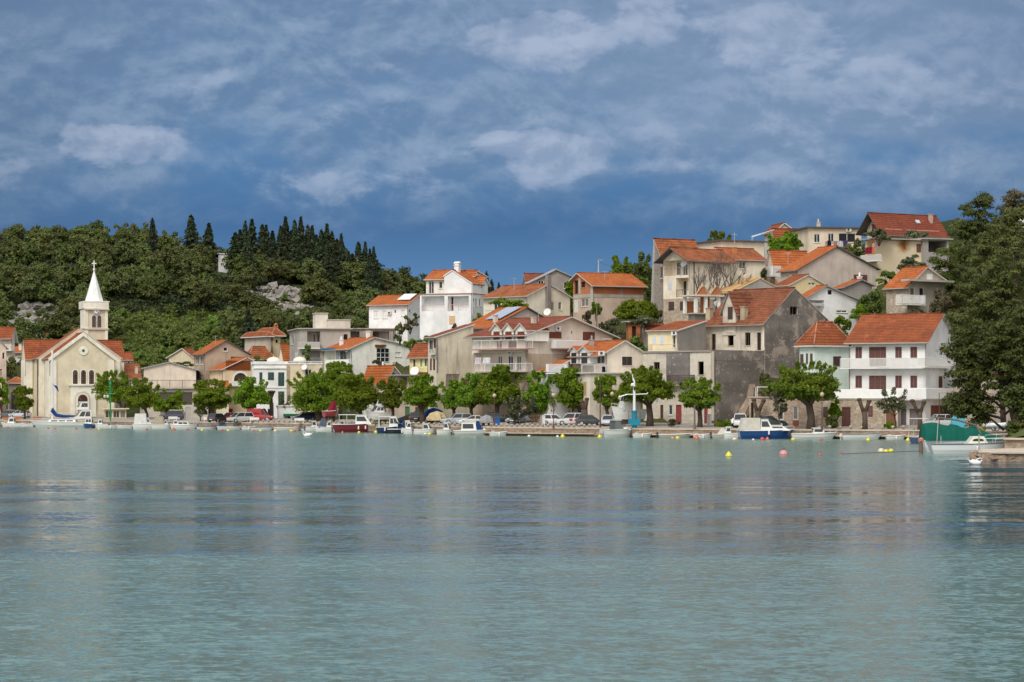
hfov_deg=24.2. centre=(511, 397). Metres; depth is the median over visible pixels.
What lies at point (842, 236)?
window
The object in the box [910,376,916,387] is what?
window
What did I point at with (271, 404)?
pollarded stump
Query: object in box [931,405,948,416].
garage door
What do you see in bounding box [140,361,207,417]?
warehouse
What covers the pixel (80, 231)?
pine tree
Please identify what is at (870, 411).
window
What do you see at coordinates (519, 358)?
window
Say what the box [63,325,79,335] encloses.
pine tree
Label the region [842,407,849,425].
door
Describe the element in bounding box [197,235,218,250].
pine tree
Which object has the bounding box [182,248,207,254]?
pine tree
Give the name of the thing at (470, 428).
motorboat
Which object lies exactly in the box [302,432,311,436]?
swan
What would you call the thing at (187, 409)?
door
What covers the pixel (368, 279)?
cypress tree
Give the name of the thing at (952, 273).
tree
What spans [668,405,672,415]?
window
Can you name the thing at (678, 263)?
window
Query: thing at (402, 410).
terrace house
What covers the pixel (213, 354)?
house
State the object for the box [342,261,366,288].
pine tree
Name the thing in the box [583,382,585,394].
window
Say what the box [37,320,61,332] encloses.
pine tree
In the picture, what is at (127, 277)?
pine tree
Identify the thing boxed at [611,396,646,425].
motorboat
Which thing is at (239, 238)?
cypress tree
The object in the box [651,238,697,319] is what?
stone house
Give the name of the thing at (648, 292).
tree
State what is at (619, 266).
tree
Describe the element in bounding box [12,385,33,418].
mulberry tree
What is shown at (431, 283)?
window
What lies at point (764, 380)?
bush
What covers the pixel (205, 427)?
rowing boat
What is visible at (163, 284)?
pine tree
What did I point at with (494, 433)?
dinghy
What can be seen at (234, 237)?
cypress tree
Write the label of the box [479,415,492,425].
covered load
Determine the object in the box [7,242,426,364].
undergrowth
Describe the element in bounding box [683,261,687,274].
window
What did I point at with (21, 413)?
parked car
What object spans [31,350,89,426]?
sailing yacht
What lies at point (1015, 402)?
tree
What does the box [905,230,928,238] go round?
bush
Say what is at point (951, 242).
scrub
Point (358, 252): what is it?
cypress tree
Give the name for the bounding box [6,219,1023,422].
hillside
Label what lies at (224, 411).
shed
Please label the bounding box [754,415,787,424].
parked car
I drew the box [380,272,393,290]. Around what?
pine tree
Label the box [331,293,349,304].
pine tree
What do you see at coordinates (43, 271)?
pine tree
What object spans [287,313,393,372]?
apartment block
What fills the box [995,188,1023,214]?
pine tree
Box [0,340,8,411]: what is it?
house
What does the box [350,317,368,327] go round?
bush
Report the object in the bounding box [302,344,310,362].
bush
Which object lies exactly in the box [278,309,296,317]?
pine tree
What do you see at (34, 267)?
pine tree
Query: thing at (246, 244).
cypress tree
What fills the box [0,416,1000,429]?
promenade
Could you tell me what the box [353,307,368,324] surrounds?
pine tree
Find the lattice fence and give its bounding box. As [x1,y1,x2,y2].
[531,415,541,423]
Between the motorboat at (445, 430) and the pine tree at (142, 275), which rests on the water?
the motorboat at (445, 430)
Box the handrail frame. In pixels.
[751,230,772,239]
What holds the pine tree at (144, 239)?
on the hillside
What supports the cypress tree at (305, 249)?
on the hillside
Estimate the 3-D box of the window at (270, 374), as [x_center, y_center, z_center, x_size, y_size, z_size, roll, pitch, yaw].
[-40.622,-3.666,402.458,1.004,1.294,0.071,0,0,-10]
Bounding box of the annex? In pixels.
[885,399,898,425]
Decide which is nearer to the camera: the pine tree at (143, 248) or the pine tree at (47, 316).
the pine tree at (47, 316)
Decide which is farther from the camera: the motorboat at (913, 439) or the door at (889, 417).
the door at (889, 417)
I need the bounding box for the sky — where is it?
[0,0,1023,289]
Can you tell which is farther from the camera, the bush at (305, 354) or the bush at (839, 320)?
the bush at (305, 354)
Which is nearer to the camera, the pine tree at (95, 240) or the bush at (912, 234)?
the bush at (912, 234)
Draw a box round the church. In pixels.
[21,261,124,416]
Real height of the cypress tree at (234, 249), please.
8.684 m
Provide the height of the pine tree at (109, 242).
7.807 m
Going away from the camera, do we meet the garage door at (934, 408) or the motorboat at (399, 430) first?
the garage door at (934, 408)
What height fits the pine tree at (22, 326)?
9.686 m
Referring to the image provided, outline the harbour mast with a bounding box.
[619,374,647,427]
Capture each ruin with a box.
[642,350,764,423]
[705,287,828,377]
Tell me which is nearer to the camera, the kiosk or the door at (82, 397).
the kiosk
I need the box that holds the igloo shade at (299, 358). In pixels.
[293,356,305,360]
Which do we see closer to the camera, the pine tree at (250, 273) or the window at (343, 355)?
the window at (343, 355)
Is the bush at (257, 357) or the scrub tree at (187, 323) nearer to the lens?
the bush at (257, 357)
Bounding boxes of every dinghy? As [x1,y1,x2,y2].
[20,423,34,426]
[103,424,116,427]
[241,426,256,429]
[489,431,507,435]
[632,432,650,437]
[656,431,691,437]
[692,433,709,437]
[710,428,724,437]
[885,434,904,439]
[982,422,1006,426]
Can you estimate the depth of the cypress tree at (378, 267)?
638.46 m
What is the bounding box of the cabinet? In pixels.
[540,415,544,425]
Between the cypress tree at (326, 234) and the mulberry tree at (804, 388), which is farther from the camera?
the cypress tree at (326, 234)
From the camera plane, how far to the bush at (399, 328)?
397.72 m
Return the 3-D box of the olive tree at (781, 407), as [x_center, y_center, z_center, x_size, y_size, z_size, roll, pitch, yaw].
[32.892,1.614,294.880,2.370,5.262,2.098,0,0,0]
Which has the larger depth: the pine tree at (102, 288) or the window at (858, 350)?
the pine tree at (102, 288)
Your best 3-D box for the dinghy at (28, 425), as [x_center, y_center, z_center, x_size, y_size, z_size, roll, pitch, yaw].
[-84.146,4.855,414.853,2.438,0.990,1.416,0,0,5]
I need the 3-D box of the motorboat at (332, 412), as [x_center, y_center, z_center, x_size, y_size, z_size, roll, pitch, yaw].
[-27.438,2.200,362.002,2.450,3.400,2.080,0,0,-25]
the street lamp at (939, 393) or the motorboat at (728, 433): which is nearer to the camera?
the street lamp at (939, 393)
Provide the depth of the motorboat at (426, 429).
330.87 m
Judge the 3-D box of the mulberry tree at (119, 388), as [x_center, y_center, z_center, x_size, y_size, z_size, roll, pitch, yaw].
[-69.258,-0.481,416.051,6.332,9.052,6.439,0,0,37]
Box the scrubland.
[109,307,238,372]
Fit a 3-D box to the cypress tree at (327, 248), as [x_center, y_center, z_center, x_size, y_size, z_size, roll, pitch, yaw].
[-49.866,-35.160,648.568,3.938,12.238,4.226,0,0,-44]
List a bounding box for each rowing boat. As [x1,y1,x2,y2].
[117,425,132,427]
[196,425,216,428]
[217,425,240,429]
[250,426,271,429]
[273,427,298,430]
[839,432,881,438]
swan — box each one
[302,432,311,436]
[967,458,981,464]
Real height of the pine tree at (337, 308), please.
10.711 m
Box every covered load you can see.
[424,407,442,421]
[426,411,446,423]
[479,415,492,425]
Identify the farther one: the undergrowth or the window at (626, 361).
the undergrowth
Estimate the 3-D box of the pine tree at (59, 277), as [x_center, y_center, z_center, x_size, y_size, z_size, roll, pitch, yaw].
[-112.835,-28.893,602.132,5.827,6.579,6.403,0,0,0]
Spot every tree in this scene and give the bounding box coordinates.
[0,228,8,244]
[0,234,9,243]
[0,242,9,258]
[0,245,6,264]
[0,255,23,267]
[0,268,13,285]
[0,274,12,296]
[0,291,8,303]
[0,301,16,319]
[0,319,12,326]
[0,377,9,412]
[1,223,24,238]
[1,238,21,257]
[3,224,29,242]
[3,265,30,287]
[4,273,41,301]
[5,238,27,259]
[7,316,46,343]
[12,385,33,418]
[15,330,26,345]
[19,242,46,262]
[24,231,55,249]
[27,264,39,273]
[29,227,52,243]
[29,243,52,261]
[30,261,54,273]
[34,263,57,285]
[34,307,63,332]
[36,279,62,302]
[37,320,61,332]
[45,312,78,338]
[47,245,61,259]
[48,225,61,239]
[48,238,62,254]
[50,259,69,271]
[53,227,76,244]
[53,271,67,291]
[54,265,71,290]
[55,242,78,261]
[55,297,74,317]
[58,242,72,258]
[62,264,91,287]
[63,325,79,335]
[65,282,89,296]
[65,295,85,316]
[68,233,92,253]
[69,227,89,241]
[72,238,99,246]
[74,225,90,235]
[74,244,97,260]
[76,256,97,268]
[79,267,104,284]
[80,286,113,309]
[85,219,107,234]
[87,228,110,241]
[89,251,113,274]
[90,240,111,259]
[91,369,130,407]
[94,242,116,260]
[95,271,115,293]
[99,228,113,245]
[107,263,145,298]
[108,309,114,315]
[108,314,125,339]
[110,222,133,242]
[111,238,141,263]
[112,231,132,243]
[112,246,141,262]
[116,308,130,317]
[121,318,139,335]
[121,377,159,418]
[123,343,137,351]
[126,222,149,244]
[131,267,150,287]
[132,315,143,327]
[133,350,148,363]
[134,242,155,264]
[135,282,160,299]
[137,230,163,250]
[137,256,162,271]
[139,272,158,289]
[142,253,163,266]
[146,217,158,253]
[148,318,160,327]
[149,264,171,277]
[151,388,186,412]
[153,344,167,350]
[153,345,169,354]
[154,271,175,295]
[156,355,168,361]
[157,334,171,346]
[158,245,187,273]
[160,230,182,250]
[163,304,179,314]
[167,317,178,322]
[167,345,177,353]
[168,254,190,275]
[172,274,197,293]
[172,333,189,347]
[173,274,190,296]
[177,253,211,276]
[178,276,205,296]
[179,320,193,326]
[180,214,199,253]
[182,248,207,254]
[185,317,196,322]
[187,243,217,272]
[190,284,218,313]
[190,378,232,412]
[194,401,207,420]
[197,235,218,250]
[198,270,219,286]
[199,324,218,340]
[201,279,222,298]
[202,223,218,270]
[204,315,218,324]
[215,310,227,319]
[217,246,226,252]
[219,306,246,332]
[222,283,250,302]
[225,232,240,269]
[225,241,239,268]
[226,252,250,277]
[227,327,239,343]
[229,266,261,288]
[232,376,270,408]
[234,328,257,345]
[236,290,262,310]
[237,229,243,249]
[238,307,261,326]
[238,310,255,348]
[239,232,254,267]
[241,220,248,246]
[241,231,254,267]
[248,218,257,252]
[250,295,282,310]
[252,254,265,279]
[252,306,276,327]
[254,249,265,258]
[255,223,267,253]
[255,313,285,340]
[257,309,282,316]
[260,257,286,281]
[262,224,269,256]
[265,233,278,283]
[265,303,283,317]
[274,313,290,327]
[275,225,286,260]
[276,264,293,285]
[276,392,291,407]
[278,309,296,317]
[279,216,290,260]
[279,261,299,283]
[279,293,287,299]
[280,314,307,336]
[286,230,291,261]
[286,323,306,339]
[286,367,343,420]
[287,237,296,283]
[288,219,297,255]
[294,242,301,284]
[294,305,318,327]
[295,257,326,281]
[296,216,304,253]
[296,268,317,280]
[297,273,329,306]
[299,234,311,284]
[300,277,320,303]
[305,224,313,259]
[309,225,316,269]
[309,306,331,310]
[310,308,332,327]
[312,234,321,265]
[316,229,324,266]
[316,281,341,305]
[317,294,341,306]
[319,223,331,262]
[322,361,355,418]
[323,246,331,278]
[323,250,331,281]
[327,243,342,288]
[327,266,352,288]
[329,231,334,254]
[330,300,352,317]
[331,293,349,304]
[332,373,379,414]
[335,238,341,285]
[339,233,346,286]
[340,291,369,305]
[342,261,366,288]
[344,251,351,290]
[346,278,379,292]
[350,253,356,288]
[351,294,369,314]
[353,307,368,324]
[354,241,363,262]
[361,241,367,262]
[361,286,381,301]
[362,254,374,290]
[371,246,376,260]
[371,257,381,291]
[375,260,383,291]
[376,376,406,415]
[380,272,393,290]
[380,289,396,294]
[382,268,405,291]
[387,288,401,294]
[391,285,407,294]
[394,270,403,278]
[400,272,419,293]
[401,373,443,423]
[409,281,425,293]
[441,379,462,413]
[454,372,488,415]
[473,363,523,421]
[489,278,493,291]
[503,395,522,424]
[520,394,538,423]
[521,370,555,421]
[551,367,583,412]
[564,281,572,315]
[592,374,619,414]
[608,255,631,272]
[616,364,676,425]
[630,251,651,291]
[646,275,651,300]
[678,377,721,426]
[689,262,723,306]
[704,251,739,301]
[707,230,731,240]
[719,261,751,286]
[766,231,803,254]
[769,390,787,424]
[771,360,841,428]
[827,398,842,416]
[875,387,907,427]
[927,245,983,292]
[936,305,1023,430]
[941,238,1023,428]
[946,281,986,328]
[947,191,1010,289]
[966,206,1023,373]
[968,223,1023,362]
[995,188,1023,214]
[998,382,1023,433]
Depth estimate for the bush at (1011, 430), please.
213.89 m
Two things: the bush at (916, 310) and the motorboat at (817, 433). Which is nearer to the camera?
the motorboat at (817, 433)
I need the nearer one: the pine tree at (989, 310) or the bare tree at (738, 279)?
the pine tree at (989, 310)
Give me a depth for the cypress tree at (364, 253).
654.56 m
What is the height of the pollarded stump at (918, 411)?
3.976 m
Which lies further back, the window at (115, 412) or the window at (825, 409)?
the window at (115, 412)
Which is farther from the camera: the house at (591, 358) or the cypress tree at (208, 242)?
the cypress tree at (208, 242)
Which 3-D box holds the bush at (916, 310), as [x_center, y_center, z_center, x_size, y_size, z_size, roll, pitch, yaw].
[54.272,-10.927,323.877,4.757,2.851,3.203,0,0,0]
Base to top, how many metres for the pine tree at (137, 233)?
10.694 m
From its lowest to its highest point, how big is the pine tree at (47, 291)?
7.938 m
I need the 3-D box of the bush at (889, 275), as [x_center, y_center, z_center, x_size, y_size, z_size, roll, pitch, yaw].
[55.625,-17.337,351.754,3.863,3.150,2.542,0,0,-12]
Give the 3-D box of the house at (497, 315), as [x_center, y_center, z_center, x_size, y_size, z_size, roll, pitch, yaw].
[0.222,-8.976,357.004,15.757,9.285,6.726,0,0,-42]
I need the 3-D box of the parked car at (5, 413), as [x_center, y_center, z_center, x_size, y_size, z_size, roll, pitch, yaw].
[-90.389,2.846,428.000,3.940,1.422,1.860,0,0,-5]
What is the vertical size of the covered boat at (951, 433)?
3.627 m
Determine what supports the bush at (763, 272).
on the hillside
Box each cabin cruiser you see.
[333,414,379,431]
[376,416,397,432]
[737,418,793,438]
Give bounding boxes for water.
[0,426,1023,681]
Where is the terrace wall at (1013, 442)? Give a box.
[1003,432,1023,447]
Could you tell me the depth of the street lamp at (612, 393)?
311.97 m
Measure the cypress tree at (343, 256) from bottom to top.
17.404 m
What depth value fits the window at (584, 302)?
375.10 m
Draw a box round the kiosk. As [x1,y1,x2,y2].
[276,405,296,418]
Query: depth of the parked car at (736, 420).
300.21 m
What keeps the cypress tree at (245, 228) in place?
on the hillside
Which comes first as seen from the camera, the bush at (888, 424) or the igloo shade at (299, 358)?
the bush at (888, 424)
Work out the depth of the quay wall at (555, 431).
312.43 m
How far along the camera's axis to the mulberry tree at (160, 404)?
401.31 m
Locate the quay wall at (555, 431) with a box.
[0,420,1007,438]
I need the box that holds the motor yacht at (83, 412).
[70,401,91,418]
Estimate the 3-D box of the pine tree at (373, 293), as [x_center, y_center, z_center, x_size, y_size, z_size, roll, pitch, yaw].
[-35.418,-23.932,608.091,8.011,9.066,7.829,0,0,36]
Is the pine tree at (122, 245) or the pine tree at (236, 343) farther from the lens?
the pine tree at (122, 245)
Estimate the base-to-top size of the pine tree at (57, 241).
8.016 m
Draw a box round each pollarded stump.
[267,390,275,415]
[580,398,588,424]
[751,398,765,418]
[857,398,871,428]
[910,399,925,431]
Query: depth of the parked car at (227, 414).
382.53 m
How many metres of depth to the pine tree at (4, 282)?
582.09 m
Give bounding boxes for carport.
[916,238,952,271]
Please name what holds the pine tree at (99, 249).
on the hillside
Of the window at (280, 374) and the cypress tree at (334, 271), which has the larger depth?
the cypress tree at (334, 271)
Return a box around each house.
[0,326,18,362]
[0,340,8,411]
[15,344,21,362]
[124,352,133,362]
[124,363,141,405]
[165,347,195,367]
[190,339,251,414]
[206,356,253,412]
[216,253,229,272]
[241,323,286,356]
[247,346,274,376]
[251,361,287,417]
[277,343,289,362]
[287,361,322,413]
[320,330,411,410]
[359,391,385,416]
[364,362,400,412]
[366,294,419,345]
[385,372,427,418]
[405,343,427,374]
[419,262,490,342]
[424,324,474,417]
[463,310,620,421]
[469,306,543,332]
[479,275,572,316]
[522,273,543,283]
[524,268,572,293]
[536,360,570,416]
[564,335,642,419]
[568,271,648,327]
[645,320,706,366]
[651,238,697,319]
[654,239,768,324]
[748,396,816,425]
[761,222,797,258]
[765,250,806,284]
[775,274,824,293]
[776,245,880,313]
[789,219,860,252]
[793,321,848,388]
[802,278,866,334]
[817,398,884,425]
[834,305,956,424]
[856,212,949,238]
[859,231,927,285]
[881,266,953,312]
[954,374,1020,422]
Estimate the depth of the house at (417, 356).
373.30 m
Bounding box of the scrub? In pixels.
[369,217,987,425]
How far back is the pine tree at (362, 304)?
590.78 m
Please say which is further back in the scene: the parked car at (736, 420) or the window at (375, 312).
the window at (375, 312)
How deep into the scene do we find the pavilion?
410.38 m
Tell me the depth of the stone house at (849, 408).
299.34 m
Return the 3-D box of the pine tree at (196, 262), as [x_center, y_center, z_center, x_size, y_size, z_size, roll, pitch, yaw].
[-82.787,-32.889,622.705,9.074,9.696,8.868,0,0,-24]
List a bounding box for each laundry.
[475,357,480,363]
[483,357,489,362]
[865,247,871,253]
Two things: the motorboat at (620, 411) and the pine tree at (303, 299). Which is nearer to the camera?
the motorboat at (620, 411)
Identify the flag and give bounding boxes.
[872,243,877,248]
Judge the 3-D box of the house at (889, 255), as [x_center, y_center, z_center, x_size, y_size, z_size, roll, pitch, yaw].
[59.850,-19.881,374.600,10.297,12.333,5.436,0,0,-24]
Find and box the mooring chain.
[846,451,911,453]
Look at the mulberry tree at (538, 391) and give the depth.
326.80 m
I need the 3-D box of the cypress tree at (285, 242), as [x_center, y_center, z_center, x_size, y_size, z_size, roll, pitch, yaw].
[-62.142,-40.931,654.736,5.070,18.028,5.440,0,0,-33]
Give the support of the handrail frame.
on the hillside
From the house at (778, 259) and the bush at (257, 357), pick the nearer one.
the house at (778, 259)
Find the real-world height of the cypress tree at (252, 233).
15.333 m
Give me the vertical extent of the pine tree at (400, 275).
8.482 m
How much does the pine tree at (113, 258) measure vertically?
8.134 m
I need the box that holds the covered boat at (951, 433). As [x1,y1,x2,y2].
[918,417,1003,451]
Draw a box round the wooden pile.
[918,437,923,452]
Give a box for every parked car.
[0,410,15,416]
[8,410,31,417]
[159,410,185,419]
[207,413,226,421]
[224,412,234,417]
[226,412,253,421]
[291,412,315,420]
[408,412,419,421]
[440,413,470,422]
[456,415,480,423]
[483,412,507,421]
[507,413,525,422]
[513,410,539,421]
[538,414,559,424]
[554,413,580,424]
[574,415,599,425]
[601,415,614,425]
[732,414,745,426]
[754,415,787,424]
[922,414,950,424]
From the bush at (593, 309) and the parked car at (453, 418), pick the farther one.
the bush at (593, 309)
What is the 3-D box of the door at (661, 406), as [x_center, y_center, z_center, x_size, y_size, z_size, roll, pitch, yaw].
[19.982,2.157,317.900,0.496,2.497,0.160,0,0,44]
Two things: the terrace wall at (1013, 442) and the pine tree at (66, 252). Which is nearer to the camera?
the terrace wall at (1013, 442)
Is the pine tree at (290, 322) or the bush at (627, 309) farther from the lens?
the pine tree at (290, 322)
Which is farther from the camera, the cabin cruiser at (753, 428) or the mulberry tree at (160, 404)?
the mulberry tree at (160, 404)
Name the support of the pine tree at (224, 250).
on the hillside
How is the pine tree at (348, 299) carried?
on the hillside
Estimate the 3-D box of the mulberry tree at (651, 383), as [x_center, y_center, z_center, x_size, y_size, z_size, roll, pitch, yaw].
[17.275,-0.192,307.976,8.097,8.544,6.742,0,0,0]
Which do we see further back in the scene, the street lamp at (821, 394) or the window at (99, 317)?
the window at (99, 317)
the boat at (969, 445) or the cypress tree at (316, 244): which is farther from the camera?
the cypress tree at (316, 244)
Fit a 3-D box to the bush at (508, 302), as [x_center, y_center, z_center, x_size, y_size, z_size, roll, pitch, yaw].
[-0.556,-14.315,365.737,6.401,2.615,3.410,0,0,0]
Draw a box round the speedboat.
[599,419,631,436]
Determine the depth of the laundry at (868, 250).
371.55 m
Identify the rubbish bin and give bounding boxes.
[495,418,499,424]
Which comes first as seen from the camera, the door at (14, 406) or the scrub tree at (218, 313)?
the door at (14, 406)
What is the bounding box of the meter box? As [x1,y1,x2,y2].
[707,414,710,425]
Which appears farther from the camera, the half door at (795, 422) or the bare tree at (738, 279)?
the bare tree at (738, 279)
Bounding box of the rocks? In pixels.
[8,281,315,336]
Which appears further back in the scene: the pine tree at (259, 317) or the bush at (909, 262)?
the pine tree at (259, 317)
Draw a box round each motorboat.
[1,417,24,426]
[83,418,94,427]
[94,419,109,427]
[132,414,153,428]
[152,416,171,428]
[171,421,196,428]
[303,421,316,430]
[314,418,331,430]
[322,401,337,422]
[366,399,391,422]
[387,419,413,433]
[402,422,414,433]
[412,423,432,433]
[434,422,451,434]
[453,419,489,434]
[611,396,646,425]
[722,426,738,437]
[787,428,835,438]
[908,418,932,443]
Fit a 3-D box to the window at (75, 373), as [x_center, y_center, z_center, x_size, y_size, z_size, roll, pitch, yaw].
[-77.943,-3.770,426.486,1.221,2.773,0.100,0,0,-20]
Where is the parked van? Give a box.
[247,408,274,419]
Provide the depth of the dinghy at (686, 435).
298.21 m
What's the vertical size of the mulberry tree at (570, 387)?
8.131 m
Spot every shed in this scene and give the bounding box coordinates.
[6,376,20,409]
[215,380,229,414]
[621,321,641,341]
[640,321,663,347]
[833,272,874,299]
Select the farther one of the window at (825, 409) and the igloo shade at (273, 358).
the igloo shade at (273, 358)
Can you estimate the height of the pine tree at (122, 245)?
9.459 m
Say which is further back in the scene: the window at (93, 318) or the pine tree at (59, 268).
the pine tree at (59, 268)
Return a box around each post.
[599,381,600,426]
[693,405,695,428]
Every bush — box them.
[6,355,16,379]
[173,361,193,366]
[253,355,266,360]
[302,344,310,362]
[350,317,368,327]
[372,359,384,364]
[393,322,405,345]
[402,320,418,334]
[403,338,416,350]
[413,313,419,326]
[416,335,427,342]
[472,313,481,320]
[488,297,528,306]
[582,310,591,324]
[590,302,602,319]
[598,321,605,329]
[604,317,623,339]
[612,298,658,319]
[628,315,662,329]
[629,335,645,349]
[653,310,662,319]
[667,418,680,426]
[714,419,732,426]
[759,373,773,394]
[760,268,766,279]
[762,382,778,397]
[825,414,838,428]
[834,315,851,335]
[846,238,864,256]
[849,304,869,320]
[856,289,884,317]
[862,228,890,245]
[875,270,895,283]
[883,421,895,428]
[897,254,925,269]
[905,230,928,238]
[905,307,926,312]
[928,288,951,320]
[1003,428,1021,447]
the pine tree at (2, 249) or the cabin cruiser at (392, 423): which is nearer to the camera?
the cabin cruiser at (392, 423)
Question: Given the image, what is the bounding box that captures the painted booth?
[951,415,965,427]
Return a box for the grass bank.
[1008,429,1023,437]
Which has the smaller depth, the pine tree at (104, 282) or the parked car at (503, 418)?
the parked car at (503, 418)
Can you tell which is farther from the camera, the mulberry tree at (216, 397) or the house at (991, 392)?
the mulberry tree at (216, 397)
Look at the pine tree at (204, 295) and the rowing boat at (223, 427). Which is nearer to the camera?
the rowing boat at (223, 427)
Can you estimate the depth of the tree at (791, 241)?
382.61 m
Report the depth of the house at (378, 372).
374.39 m
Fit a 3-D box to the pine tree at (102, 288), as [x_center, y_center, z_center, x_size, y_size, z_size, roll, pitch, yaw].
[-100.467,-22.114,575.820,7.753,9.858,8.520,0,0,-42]
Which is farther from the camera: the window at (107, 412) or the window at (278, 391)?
the window at (107, 412)
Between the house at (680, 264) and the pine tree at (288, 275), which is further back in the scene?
the pine tree at (288, 275)
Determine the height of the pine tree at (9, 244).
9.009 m
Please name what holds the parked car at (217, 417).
on the promenade
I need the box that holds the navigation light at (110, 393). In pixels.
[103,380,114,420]
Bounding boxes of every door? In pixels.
[12,393,17,409]
[78,395,87,410]
[158,393,191,404]
[185,407,190,416]
[405,406,409,414]
[449,316,454,323]
[574,298,577,312]
[660,405,662,417]
[676,405,681,422]
[704,407,707,422]
[793,420,797,425]
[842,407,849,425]
[886,408,895,423]
[901,409,905,424]
[910,409,919,424]
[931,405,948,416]
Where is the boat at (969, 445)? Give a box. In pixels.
[927,418,1003,453]
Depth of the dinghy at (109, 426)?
392.02 m
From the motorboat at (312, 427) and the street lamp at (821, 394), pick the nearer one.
the street lamp at (821, 394)
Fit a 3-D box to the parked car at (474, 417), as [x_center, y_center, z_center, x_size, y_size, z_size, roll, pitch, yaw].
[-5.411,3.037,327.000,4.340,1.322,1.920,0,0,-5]
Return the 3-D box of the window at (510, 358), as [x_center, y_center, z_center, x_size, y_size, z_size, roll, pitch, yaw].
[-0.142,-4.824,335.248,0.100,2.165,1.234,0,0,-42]
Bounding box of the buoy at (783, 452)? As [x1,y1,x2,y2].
[779,448,787,454]
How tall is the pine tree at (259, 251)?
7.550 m
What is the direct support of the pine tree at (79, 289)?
on the hillside
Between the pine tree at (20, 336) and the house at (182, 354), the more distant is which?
the pine tree at (20, 336)
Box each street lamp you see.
[492,392,495,425]
[552,392,554,427]
[610,391,613,419]
[820,391,823,429]
[938,392,945,423]
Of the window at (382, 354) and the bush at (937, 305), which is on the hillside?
the bush at (937, 305)
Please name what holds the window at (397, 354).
in the house at (360, 354)
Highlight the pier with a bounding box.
[968,448,1023,461]
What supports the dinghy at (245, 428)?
on the water
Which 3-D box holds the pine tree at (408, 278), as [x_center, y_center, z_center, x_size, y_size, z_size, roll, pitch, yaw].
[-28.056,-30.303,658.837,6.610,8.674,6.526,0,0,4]
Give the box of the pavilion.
[101,408,128,418]
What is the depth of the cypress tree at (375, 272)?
632.54 m
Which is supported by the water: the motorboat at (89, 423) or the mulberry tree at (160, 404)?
the motorboat at (89, 423)
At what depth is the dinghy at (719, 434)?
294.95 m
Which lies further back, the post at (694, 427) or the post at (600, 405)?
the post at (600, 405)
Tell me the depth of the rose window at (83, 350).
426.92 m
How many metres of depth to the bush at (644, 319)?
349.41 m
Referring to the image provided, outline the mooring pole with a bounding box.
[978,435,979,450]
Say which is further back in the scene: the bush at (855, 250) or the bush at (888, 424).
the bush at (855, 250)
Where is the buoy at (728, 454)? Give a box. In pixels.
[725,451,732,456]
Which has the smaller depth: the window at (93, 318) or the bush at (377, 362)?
the bush at (377, 362)
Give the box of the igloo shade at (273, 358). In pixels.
[267,356,279,360]
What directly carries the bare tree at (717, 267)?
on the hillside
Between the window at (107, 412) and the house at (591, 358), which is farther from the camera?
the window at (107, 412)
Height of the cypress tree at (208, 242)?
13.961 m
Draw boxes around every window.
[72,369,78,383]
[79,346,87,354]
[80,369,86,383]
[88,369,94,383]
[91,315,96,327]
[96,314,101,327]
[105,410,111,417]
[113,410,118,417]
[120,410,124,417]
[232,371,247,380]
[268,372,273,379]
[278,372,283,385]
[278,391,283,404]
[305,369,311,376]
[336,350,348,359]
[373,311,378,318]
[376,348,388,361]
[382,311,387,318]
[395,352,400,356]
[429,281,433,293]
[498,356,502,363]
[508,356,513,370]
[509,341,516,346]
[517,356,521,370]
[549,332,560,337]
[558,302,561,310]
[574,280,577,294]
[581,298,587,306]
[583,332,594,340]
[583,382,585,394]
[597,356,604,364]
[622,357,631,365]
[652,336,655,343]
[660,335,663,343]
[668,281,671,289]
[668,302,673,309]
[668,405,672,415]
[672,335,675,348]
[677,262,681,275]
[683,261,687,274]
[684,281,686,294]
[712,334,715,349]
[739,262,745,269]
[744,332,750,345]
[756,332,760,350]
[793,406,797,419]
[800,354,803,364]
[814,234,819,242]
[823,407,827,416]
[828,233,833,242]
[833,356,840,365]
[836,310,846,312]
[838,233,854,242]
[854,274,866,280]
[855,347,861,357]
[855,376,861,387]
[868,406,872,416]
[869,347,885,365]
[869,376,885,388]
[895,347,901,357]
[895,376,901,387]
[910,287,914,301]
[910,347,916,358]
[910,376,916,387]
[916,244,920,251]
[919,287,923,294]
[939,376,941,387]
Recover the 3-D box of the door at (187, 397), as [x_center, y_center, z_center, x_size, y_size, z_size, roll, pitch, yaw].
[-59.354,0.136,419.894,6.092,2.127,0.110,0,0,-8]
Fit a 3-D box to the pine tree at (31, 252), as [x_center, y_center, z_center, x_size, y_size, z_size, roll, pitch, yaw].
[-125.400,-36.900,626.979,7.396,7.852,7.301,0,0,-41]
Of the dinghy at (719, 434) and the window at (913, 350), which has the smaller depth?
the dinghy at (719, 434)
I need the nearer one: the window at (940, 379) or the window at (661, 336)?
the window at (940, 379)
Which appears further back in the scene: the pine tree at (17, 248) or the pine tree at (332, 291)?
the pine tree at (17, 248)
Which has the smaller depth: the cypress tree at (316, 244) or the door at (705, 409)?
the door at (705, 409)
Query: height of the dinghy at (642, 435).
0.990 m
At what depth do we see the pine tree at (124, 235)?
671.15 m
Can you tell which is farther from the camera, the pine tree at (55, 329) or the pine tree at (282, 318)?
the pine tree at (282, 318)
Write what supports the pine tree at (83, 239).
on the hillside

